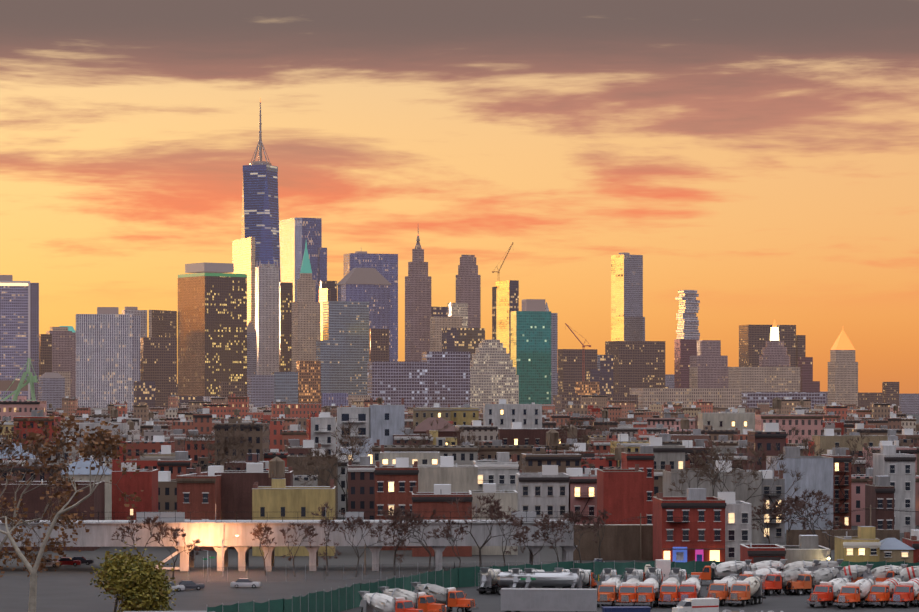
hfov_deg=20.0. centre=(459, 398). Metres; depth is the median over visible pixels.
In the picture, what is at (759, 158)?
sky
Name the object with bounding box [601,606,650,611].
roll off dumpster
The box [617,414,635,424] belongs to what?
row house
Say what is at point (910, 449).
row house
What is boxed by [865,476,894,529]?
small brick house
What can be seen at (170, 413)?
row house
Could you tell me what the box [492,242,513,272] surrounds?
tower crane
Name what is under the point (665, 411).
row house
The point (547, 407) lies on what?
row house
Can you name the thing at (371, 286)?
skyscraper
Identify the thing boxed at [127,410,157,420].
row house
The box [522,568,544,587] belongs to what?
mixer truck
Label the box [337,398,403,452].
apartment building
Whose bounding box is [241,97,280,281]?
skyscraper
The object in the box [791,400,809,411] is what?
row house
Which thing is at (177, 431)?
row house
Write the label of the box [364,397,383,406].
row house
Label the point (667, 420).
row house
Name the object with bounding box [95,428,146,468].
bare yard tree
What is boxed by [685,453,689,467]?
row house
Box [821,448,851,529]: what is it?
row house
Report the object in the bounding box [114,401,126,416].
row house
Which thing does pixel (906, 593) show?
mixer truck
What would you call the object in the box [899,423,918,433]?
row house
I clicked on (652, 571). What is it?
mixer truck
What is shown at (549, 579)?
cement tanker
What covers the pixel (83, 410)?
row house
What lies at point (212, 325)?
bronze skyscraper
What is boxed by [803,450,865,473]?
row house
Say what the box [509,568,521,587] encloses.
mixer truck
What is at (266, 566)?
chain link fence
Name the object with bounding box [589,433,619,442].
row house
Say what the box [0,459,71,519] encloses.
row house
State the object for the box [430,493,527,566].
bare street tree
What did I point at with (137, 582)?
yellow green tree
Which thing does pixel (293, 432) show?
row house
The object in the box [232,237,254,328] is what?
cream slab
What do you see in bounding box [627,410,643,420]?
row house
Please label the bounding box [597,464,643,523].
building
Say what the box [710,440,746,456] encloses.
green house
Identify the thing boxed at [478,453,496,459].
row house
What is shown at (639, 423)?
row house
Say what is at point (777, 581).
mixer truck
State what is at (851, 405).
row house
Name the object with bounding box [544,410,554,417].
row house
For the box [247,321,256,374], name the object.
grey skyline point
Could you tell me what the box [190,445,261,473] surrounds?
bare yard tree
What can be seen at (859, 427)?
row house
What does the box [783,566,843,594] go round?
mixer truck
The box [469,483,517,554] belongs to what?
building
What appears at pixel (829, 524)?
bare street tree
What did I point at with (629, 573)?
mixer truck
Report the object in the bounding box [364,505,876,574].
utility poles
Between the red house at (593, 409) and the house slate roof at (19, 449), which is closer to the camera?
the house slate roof at (19, 449)
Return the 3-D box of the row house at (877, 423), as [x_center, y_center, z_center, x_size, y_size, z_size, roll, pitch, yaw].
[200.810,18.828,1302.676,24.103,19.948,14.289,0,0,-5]
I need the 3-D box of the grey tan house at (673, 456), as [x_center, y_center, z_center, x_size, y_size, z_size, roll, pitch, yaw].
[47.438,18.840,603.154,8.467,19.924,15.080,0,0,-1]
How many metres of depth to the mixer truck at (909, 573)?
389.37 m
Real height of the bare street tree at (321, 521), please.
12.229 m
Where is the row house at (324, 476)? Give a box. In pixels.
[287,449,337,519]
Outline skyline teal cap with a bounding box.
[59,326,75,396]
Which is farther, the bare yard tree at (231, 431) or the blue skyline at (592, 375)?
the blue skyline at (592, 375)
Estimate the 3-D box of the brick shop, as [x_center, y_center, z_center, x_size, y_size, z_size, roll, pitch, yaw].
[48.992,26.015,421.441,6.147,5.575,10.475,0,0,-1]
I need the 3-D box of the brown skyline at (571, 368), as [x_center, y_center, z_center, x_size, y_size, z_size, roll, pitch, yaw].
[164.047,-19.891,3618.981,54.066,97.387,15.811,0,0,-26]
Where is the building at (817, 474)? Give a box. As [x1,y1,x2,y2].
[766,447,832,532]
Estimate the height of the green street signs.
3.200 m
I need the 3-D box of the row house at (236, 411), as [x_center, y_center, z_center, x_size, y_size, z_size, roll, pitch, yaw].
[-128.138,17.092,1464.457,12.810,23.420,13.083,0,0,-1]
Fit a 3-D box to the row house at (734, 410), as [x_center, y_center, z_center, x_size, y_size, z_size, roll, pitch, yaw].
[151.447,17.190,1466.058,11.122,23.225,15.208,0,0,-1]
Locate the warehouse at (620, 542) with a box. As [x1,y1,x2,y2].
[573,524,652,559]
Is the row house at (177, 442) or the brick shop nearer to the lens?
the brick shop
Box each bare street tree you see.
[1,510,42,569]
[111,514,169,556]
[151,526,202,579]
[251,523,276,574]
[279,523,317,576]
[311,503,344,575]
[332,516,397,576]
[379,506,430,574]
[389,508,440,571]
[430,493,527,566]
[433,520,468,567]
[489,511,530,565]
[512,511,559,564]
[529,519,571,561]
[546,510,594,562]
[584,509,611,558]
[752,498,788,543]
[768,495,805,543]
[772,489,843,536]
[800,510,845,558]
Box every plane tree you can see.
[0,408,81,549]
[0,411,152,611]
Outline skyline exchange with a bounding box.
[456,255,480,327]
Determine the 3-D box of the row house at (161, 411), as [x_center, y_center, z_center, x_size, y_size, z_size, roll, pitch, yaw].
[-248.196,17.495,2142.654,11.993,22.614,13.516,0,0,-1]
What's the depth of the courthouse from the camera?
4122.18 m
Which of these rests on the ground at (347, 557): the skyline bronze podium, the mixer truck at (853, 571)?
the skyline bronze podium
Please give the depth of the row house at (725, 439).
844.22 m
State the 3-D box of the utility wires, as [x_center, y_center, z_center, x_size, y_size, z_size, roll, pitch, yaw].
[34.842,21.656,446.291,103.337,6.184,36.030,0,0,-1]
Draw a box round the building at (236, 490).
[214,463,292,548]
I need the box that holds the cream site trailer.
[123,611,214,611]
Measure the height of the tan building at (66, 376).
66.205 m
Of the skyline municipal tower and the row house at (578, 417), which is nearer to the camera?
the row house at (578, 417)
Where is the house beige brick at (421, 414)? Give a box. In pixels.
[413,403,450,427]
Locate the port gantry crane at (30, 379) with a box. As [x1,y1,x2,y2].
[0,358,37,400]
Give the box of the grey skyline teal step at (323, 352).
[316,341,329,392]
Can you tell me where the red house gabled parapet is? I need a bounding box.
[2,482,93,483]
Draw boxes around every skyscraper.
[178,262,246,395]
[241,97,280,281]
[319,288,330,340]
[336,268,391,360]
[689,340,727,387]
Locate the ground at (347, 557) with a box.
[0,414,918,575]
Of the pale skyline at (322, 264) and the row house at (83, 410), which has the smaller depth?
the row house at (83, 410)
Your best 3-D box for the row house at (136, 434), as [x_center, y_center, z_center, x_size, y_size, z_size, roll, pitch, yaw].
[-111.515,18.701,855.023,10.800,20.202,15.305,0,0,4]
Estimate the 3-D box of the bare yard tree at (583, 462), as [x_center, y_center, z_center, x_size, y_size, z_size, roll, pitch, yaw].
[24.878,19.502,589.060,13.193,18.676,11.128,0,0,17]
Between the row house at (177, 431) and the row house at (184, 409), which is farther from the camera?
the row house at (184, 409)
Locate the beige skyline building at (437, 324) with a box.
[430,316,461,351]
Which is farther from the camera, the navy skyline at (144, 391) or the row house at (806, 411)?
the navy skyline at (144, 391)
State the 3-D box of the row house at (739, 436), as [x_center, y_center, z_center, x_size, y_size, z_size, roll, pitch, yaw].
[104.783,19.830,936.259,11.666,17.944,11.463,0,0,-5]
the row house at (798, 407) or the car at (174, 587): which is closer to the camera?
the car at (174, 587)
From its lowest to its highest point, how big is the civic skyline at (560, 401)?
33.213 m
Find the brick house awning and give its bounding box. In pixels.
[374,457,418,549]
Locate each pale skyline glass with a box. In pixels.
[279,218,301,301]
[302,218,321,301]
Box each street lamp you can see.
[194,546,207,577]
[222,535,238,575]
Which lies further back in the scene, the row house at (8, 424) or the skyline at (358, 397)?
the skyline at (358, 397)
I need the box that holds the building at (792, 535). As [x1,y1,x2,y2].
[786,530,899,549]
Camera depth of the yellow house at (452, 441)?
775.47 m
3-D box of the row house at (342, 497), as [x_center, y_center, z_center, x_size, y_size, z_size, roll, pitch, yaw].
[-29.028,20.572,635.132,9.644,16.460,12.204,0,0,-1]
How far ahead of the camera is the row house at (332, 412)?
1870.62 m
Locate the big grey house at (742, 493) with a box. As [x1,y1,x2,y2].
[663,461,760,543]
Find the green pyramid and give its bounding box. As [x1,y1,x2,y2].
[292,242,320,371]
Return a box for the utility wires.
[401,508,918,547]
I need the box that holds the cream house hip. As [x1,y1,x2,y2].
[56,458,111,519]
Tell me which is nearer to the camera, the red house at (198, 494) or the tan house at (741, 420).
the red house at (198, 494)
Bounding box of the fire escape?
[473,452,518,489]
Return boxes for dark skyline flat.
[431,307,447,316]
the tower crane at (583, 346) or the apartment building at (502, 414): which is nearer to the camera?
the apartment building at (502, 414)
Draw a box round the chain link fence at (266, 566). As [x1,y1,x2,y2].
[188,560,577,581]
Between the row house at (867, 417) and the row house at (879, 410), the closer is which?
the row house at (867, 417)
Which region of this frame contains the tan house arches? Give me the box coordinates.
[140,445,183,459]
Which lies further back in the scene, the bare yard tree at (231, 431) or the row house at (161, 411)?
the row house at (161, 411)
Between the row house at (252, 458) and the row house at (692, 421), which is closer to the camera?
the row house at (252, 458)
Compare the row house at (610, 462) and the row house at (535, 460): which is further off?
the row house at (610, 462)
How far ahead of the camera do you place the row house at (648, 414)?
1878.52 m
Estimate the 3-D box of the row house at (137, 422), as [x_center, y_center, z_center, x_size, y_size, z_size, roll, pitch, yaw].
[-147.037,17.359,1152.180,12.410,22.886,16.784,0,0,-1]
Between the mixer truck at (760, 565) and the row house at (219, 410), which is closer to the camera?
the mixer truck at (760, 565)
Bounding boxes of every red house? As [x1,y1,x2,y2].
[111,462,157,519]
[176,466,223,550]
[587,405,599,411]
[682,440,711,467]
[823,418,843,434]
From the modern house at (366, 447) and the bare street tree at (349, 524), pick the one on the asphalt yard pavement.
the bare street tree at (349, 524)
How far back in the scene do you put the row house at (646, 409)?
2156.34 m
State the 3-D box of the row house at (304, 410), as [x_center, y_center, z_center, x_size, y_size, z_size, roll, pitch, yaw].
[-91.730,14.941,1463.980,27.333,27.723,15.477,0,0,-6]
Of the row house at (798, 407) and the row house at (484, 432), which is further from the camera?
the row house at (798, 407)
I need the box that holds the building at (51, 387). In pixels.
[38,372,64,409]
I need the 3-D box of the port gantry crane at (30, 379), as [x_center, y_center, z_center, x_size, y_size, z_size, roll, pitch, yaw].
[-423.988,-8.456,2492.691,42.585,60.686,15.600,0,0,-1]
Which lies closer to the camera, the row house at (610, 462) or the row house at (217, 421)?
the row house at (610, 462)
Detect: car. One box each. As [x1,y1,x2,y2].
[41,560,59,566]
[57,557,80,565]
[72,556,93,564]
[164,582,184,591]
[176,580,204,589]
[230,578,260,587]
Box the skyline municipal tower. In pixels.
[759,319,789,366]
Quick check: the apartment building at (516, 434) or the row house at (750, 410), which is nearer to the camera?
the apartment building at (516, 434)
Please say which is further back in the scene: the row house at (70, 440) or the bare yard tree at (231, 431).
the row house at (70, 440)
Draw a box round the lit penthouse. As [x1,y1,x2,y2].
[380,445,439,465]
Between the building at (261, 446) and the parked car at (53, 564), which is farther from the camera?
the building at (261, 446)
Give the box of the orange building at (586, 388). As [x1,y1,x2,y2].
[575,382,598,394]
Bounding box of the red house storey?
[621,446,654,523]
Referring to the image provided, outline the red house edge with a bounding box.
[902,529,918,562]
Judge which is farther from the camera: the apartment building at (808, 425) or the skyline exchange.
the skyline exchange
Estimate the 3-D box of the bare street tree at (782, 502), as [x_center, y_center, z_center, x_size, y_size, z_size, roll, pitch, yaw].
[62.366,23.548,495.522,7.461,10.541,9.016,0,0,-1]
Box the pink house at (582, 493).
[566,468,596,523]
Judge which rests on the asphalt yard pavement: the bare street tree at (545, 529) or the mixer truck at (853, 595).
the mixer truck at (853, 595)
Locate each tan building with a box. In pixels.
[53,372,70,398]
[149,310,176,337]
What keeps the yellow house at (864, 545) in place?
on the ground at (347, 557)
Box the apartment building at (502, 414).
[483,399,541,431]
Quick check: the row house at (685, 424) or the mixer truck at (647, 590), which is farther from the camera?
the row house at (685, 424)
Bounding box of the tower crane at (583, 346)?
[565,323,590,375]
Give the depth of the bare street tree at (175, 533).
412.50 m
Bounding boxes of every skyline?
[39,334,51,376]
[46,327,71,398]
[122,307,146,337]
[134,381,154,406]
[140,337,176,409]
[177,374,918,413]
[178,396,202,407]
[219,382,244,397]
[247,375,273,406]
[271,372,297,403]
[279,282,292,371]
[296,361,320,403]
[319,247,326,280]
[319,281,336,300]
[321,393,347,406]
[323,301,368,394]
[348,395,370,405]
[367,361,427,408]
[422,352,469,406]
[442,328,484,359]
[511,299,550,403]
[553,395,637,414]
[558,349,596,394]
[586,369,599,394]
[597,355,612,394]
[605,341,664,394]
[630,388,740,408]
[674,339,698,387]
[728,367,799,391]
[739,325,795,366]
[741,392,825,408]
[796,335,805,366]
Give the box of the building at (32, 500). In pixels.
[1,474,104,550]
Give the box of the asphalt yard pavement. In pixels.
[0,575,918,611]
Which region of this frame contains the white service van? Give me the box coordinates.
[672,598,718,611]
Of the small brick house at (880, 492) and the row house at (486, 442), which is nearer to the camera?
the small brick house at (880, 492)
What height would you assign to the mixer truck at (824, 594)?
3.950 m
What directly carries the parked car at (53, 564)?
on the ground at (347, 557)
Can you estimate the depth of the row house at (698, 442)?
697.61 m
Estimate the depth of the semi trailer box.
339.85 m
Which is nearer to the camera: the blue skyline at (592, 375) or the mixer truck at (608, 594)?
the mixer truck at (608, 594)
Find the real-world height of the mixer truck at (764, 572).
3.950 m
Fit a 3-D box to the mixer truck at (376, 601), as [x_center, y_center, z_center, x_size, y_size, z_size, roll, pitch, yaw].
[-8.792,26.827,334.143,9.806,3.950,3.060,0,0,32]
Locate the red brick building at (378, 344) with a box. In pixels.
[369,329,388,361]
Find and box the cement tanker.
[497,572,578,594]
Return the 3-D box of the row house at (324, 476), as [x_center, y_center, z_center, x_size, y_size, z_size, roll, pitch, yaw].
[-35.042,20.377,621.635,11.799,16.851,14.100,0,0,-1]
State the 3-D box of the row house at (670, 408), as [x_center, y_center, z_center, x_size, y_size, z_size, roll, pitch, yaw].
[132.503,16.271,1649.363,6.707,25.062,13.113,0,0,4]
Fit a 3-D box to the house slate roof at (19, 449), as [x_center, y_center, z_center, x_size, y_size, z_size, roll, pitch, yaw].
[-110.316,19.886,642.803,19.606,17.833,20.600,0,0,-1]
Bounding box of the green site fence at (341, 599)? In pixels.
[207,560,918,611]
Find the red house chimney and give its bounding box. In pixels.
[112,459,119,470]
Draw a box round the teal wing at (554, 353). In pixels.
[545,302,557,403]
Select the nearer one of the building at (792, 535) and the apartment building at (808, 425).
the building at (792, 535)
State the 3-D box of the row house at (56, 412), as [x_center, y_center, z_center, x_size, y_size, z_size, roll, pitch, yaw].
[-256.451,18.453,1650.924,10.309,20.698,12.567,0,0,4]
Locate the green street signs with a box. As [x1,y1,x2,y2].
[202,557,214,576]
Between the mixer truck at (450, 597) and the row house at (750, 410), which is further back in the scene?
the row house at (750, 410)
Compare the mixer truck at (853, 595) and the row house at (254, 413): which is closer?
the mixer truck at (853, 595)
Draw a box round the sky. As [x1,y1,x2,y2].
[0,0,918,393]
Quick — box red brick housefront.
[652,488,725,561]
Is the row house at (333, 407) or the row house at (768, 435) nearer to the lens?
the row house at (768, 435)
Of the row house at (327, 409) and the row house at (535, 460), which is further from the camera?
the row house at (327, 409)
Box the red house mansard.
[413,418,459,444]
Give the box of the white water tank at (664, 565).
[656,559,670,580]
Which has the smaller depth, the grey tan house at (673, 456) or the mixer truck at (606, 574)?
the mixer truck at (606, 574)
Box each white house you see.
[60,418,127,459]
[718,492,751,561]
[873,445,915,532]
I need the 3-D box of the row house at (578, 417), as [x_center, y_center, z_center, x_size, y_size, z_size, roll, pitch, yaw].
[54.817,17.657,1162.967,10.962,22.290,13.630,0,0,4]
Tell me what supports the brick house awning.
on the ground at (347, 557)
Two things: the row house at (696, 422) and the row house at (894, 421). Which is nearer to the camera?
the row house at (696, 422)
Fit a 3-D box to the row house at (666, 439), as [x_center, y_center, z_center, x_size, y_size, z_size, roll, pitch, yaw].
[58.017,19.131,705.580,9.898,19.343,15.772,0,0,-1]
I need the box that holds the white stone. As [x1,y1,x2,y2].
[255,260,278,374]
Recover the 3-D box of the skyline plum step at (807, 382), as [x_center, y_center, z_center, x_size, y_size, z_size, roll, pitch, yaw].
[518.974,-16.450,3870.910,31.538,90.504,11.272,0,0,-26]
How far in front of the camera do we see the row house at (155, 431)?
933.61 m
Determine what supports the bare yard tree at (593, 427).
on the ground at (347, 557)
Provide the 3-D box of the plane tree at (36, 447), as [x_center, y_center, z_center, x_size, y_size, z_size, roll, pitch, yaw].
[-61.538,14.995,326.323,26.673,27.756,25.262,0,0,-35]
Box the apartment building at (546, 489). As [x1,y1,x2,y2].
[516,465,569,519]
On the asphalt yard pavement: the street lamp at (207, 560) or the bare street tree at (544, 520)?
the street lamp at (207, 560)
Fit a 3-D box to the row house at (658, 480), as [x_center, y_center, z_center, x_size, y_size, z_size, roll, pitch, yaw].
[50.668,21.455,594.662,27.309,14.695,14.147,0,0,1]
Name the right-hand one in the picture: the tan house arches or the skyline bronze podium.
the skyline bronze podium
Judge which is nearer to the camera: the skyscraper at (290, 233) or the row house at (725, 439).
the row house at (725, 439)
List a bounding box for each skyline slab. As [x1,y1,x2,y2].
[0,275,38,400]
[343,251,397,360]
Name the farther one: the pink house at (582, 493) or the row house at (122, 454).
the row house at (122, 454)
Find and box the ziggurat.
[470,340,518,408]
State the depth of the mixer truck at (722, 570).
401.18 m
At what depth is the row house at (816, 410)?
2153.41 m
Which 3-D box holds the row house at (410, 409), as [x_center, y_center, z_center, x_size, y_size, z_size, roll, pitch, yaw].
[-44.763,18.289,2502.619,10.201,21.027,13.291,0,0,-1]
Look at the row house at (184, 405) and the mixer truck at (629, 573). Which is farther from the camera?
the row house at (184, 405)
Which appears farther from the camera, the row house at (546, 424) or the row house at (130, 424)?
the row house at (546, 424)
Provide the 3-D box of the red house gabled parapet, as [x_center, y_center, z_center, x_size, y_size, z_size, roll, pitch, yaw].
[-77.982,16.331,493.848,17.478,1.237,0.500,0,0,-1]
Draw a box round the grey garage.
[783,535,829,564]
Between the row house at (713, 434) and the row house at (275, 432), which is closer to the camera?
the row house at (275, 432)
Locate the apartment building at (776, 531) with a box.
[759,470,784,543]
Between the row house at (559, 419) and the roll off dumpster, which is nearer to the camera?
the roll off dumpster
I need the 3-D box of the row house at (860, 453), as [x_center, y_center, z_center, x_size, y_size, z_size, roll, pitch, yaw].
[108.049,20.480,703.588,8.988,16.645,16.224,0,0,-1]
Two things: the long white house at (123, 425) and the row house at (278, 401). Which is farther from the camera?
the row house at (278, 401)
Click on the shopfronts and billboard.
(679, 554)
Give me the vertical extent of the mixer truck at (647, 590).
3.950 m
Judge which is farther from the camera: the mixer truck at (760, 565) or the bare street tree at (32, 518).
the bare street tree at (32, 518)
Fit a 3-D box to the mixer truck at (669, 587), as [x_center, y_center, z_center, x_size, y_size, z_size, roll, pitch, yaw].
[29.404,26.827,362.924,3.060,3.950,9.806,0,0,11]
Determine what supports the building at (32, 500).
on the ground at (347, 557)
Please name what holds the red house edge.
on the ground at (347, 557)
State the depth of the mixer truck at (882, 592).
359.92 m
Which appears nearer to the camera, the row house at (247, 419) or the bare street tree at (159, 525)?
the bare street tree at (159, 525)
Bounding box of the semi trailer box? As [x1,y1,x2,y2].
[501,588,596,611]
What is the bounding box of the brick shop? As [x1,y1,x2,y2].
[740,543,785,565]
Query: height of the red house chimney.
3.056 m
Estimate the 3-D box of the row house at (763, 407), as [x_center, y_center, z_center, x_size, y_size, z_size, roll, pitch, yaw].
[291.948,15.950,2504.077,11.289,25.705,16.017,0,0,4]
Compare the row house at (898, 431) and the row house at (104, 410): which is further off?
the row house at (104, 410)
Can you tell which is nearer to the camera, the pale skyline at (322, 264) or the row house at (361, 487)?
the row house at (361, 487)
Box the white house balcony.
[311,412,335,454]
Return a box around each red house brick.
[28,438,98,458]
[534,443,594,457]
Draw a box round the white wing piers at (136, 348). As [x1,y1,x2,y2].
[133,316,139,404]
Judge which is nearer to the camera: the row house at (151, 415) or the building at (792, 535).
the building at (792, 535)
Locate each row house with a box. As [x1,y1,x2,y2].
[0,396,46,420]
[0,417,13,440]
[0,451,38,463]
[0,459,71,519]
[13,410,59,443]
[36,439,78,463]
[47,403,58,410]
[47,411,64,420]
[51,435,76,444]
[62,396,68,415]
[65,414,91,422]
[69,397,77,414]
[69,453,116,469]
[77,406,90,414]
[90,408,107,414]
[92,410,109,422]
[107,402,118,414]
[111,408,125,422]
[113,414,140,429]
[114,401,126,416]
[115,435,143,462]
[125,453,159,468]
[126,420,140,439]
[126,434,174,459]
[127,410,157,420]
[128,425,139,439]
[133,402,148,420]
[140,421,171,436]
[141,411,166,424]
[144,426,172,440]
[150,406,165,414]
[157,451,191,478]
[158,471,176,511]
[163,430,188,450]
[165,409,177,418]
[166,414,184,424]
[168,395,177,409]
[170,429,185,434]
[172,418,192,433]
[178,406,188,411]
[180,468,195,474]
[181,403,188,407]
[184,409,202,419]
[185,430,214,462]
[186,417,227,425]
[189,400,210,410]
[192,457,214,471]
[193,408,211,434]
[203,404,227,417]
[211,397,227,403]
[212,414,223,419]
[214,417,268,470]
[223,408,241,419]
[225,454,264,470]
[228,394,248,417]
[242,415,257,419]
[242,416,253,422]
[247,409,263,419]
[253,415,284,451]
[261,407,297,429]
[263,407,270,414]
[263,461,268,470]
[264,452,287,466]
[271,401,320,417]
[276,399,286,403]
[282,425,305,451]
[285,439,302,451]
[285,467,317,485]
[287,449,337,519]
[288,440,320,454]
[298,414,319,429]
[306,413,317,439]
[323,404,338,411]
[325,407,336,421]
[330,407,336,416]
[335,453,359,516]
[347,456,393,519]
[352,399,363,406]
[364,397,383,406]
[372,438,478,464]
[373,397,382,404]
[393,429,429,444]
[404,414,412,427]
[408,407,412,412]
[412,484,472,556]
[455,420,497,443]
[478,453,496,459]
[479,440,553,470]
[482,441,491,444]
[521,429,581,472]
[527,450,605,473]
[532,403,554,411]
[542,417,555,427]
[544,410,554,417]
[550,412,595,425]
[553,425,591,449]
[560,421,593,434]
[561,448,615,466]
[565,402,586,414]
[570,413,594,424]
[581,394,607,408]
[583,468,597,474]
[587,409,601,417]
[587,431,609,442]
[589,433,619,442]
[591,435,648,452]
[592,409,617,430]
[602,417,614,420]
[603,405,621,420]
[603,444,626,468]
[607,400,634,417]
[609,424,673,439]
[610,434,648,466]
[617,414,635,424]
[618,421,632,427]
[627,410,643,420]
[632,417,646,427]
[634,429,666,439]
[635,407,650,411]
[644,410,661,417]
[644,414,675,427]
[650,402,661,411]
[654,463,742,495]
[655,417,708,440]
[659,409,683,417]
[659,434,691,444]
[662,402,681,411]
[664,405,673,411]
[667,425,692,433]
[672,400,682,403]
[675,414,694,429]
[681,405,700,416]
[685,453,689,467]
[693,399,712,412]
[693,439,717,446]
[695,415,697,428]
[701,425,737,440]
[708,435,737,445]
[713,406,727,412]
[716,448,746,469]
[718,409,737,412]
[730,408,754,412]
[733,429,752,440]
[747,423,786,470]
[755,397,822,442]
[757,402,769,411]
[775,397,810,413]
[786,443,807,455]
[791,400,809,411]
[802,409,824,414]
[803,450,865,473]
[808,435,824,455]
[809,408,822,411]
[814,403,840,408]
[821,448,851,529]
[822,412,840,421]
[823,423,841,434]
[824,402,847,419]
[827,419,853,433]
[835,416,887,428]
[840,403,855,408]
[847,423,887,435]
[849,432,859,434]
[850,407,871,416]
[851,451,862,457]
[851,468,918,525]
[853,421,875,427]
[857,415,874,419]
[863,441,917,473]
[870,402,889,419]
[881,426,902,433]
[883,414,901,428]
[887,430,895,435]
[888,436,902,444]
[890,404,899,413]
[893,405,905,417]
[895,429,918,445]
[896,439,918,475]
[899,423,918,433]
[901,416,916,431]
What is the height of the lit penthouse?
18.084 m
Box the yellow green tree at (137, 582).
[90,542,178,611]
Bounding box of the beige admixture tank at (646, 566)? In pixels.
[644,564,651,572]
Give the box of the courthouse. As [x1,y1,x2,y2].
[828,328,857,406]
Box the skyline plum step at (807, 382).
[798,357,819,391]
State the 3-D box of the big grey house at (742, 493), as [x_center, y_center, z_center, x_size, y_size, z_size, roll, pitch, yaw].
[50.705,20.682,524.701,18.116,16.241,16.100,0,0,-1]
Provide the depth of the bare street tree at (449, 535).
421.40 m
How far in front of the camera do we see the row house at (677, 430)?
933.42 m
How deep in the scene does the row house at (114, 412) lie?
1042.62 m
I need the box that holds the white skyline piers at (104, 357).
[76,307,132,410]
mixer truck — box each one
[358,591,423,611]
[379,586,446,611]
[410,582,478,611]
[476,568,500,593]
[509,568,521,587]
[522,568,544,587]
[553,568,569,571]
[570,568,597,588]
[595,575,623,606]
[599,568,616,581]
[616,576,641,605]
[623,568,645,581]
[633,576,660,607]
[645,567,664,592]
[657,575,680,606]
[669,568,689,581]
[676,575,703,604]
[691,560,750,583]
[705,574,740,605]
[725,574,765,606]
[737,566,781,593]
[739,559,786,573]
[762,566,813,595]
[778,560,819,571]
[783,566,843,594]
[805,576,851,607]
[815,559,843,569]
[832,564,872,580]
[833,576,876,608]
[851,564,907,582]
[863,575,905,607]
[874,566,918,582]
[888,576,918,607]
[913,593,918,605]
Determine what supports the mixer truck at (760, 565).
on the asphalt yard pavement
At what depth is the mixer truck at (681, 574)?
382.79 m
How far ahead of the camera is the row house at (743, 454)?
634.39 m
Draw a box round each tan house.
[644,437,685,469]
[698,408,763,433]
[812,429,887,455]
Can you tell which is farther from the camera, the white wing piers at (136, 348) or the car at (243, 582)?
the white wing piers at (136, 348)
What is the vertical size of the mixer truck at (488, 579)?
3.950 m
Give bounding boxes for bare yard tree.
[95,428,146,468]
[176,431,248,471]
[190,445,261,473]
[206,420,267,464]
[285,437,359,485]
[302,420,375,511]
[397,420,485,459]
[547,444,594,473]
[548,414,627,459]
[668,445,744,495]
[686,439,806,516]
[742,426,824,455]
[836,429,880,475]
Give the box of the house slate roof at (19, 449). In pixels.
[0,443,34,457]
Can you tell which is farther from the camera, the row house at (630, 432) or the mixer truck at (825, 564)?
the row house at (630, 432)
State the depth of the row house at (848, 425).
1165.75 m
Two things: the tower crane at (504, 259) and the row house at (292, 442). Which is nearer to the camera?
the row house at (292, 442)
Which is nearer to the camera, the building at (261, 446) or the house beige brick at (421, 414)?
the building at (261, 446)
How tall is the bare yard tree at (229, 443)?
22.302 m
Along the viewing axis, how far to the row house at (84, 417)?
1458.33 m
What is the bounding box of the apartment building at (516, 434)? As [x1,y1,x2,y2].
[498,422,585,444]
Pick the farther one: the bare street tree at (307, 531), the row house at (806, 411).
the row house at (806, 411)
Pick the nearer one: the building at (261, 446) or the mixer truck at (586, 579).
the mixer truck at (586, 579)
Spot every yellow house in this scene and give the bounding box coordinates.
[252,456,335,555]
[429,430,456,444]
[834,526,880,561]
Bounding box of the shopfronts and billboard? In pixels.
[662,547,820,564]
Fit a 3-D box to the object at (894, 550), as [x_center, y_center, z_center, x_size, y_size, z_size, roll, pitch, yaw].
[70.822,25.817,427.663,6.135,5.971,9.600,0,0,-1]
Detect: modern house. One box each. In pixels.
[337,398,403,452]
[341,438,379,463]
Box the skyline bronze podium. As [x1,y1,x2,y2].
[203,396,246,400]
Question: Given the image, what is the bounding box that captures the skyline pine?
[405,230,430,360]
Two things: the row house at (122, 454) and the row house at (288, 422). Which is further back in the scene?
the row house at (288, 422)
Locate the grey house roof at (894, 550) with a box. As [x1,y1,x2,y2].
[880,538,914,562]

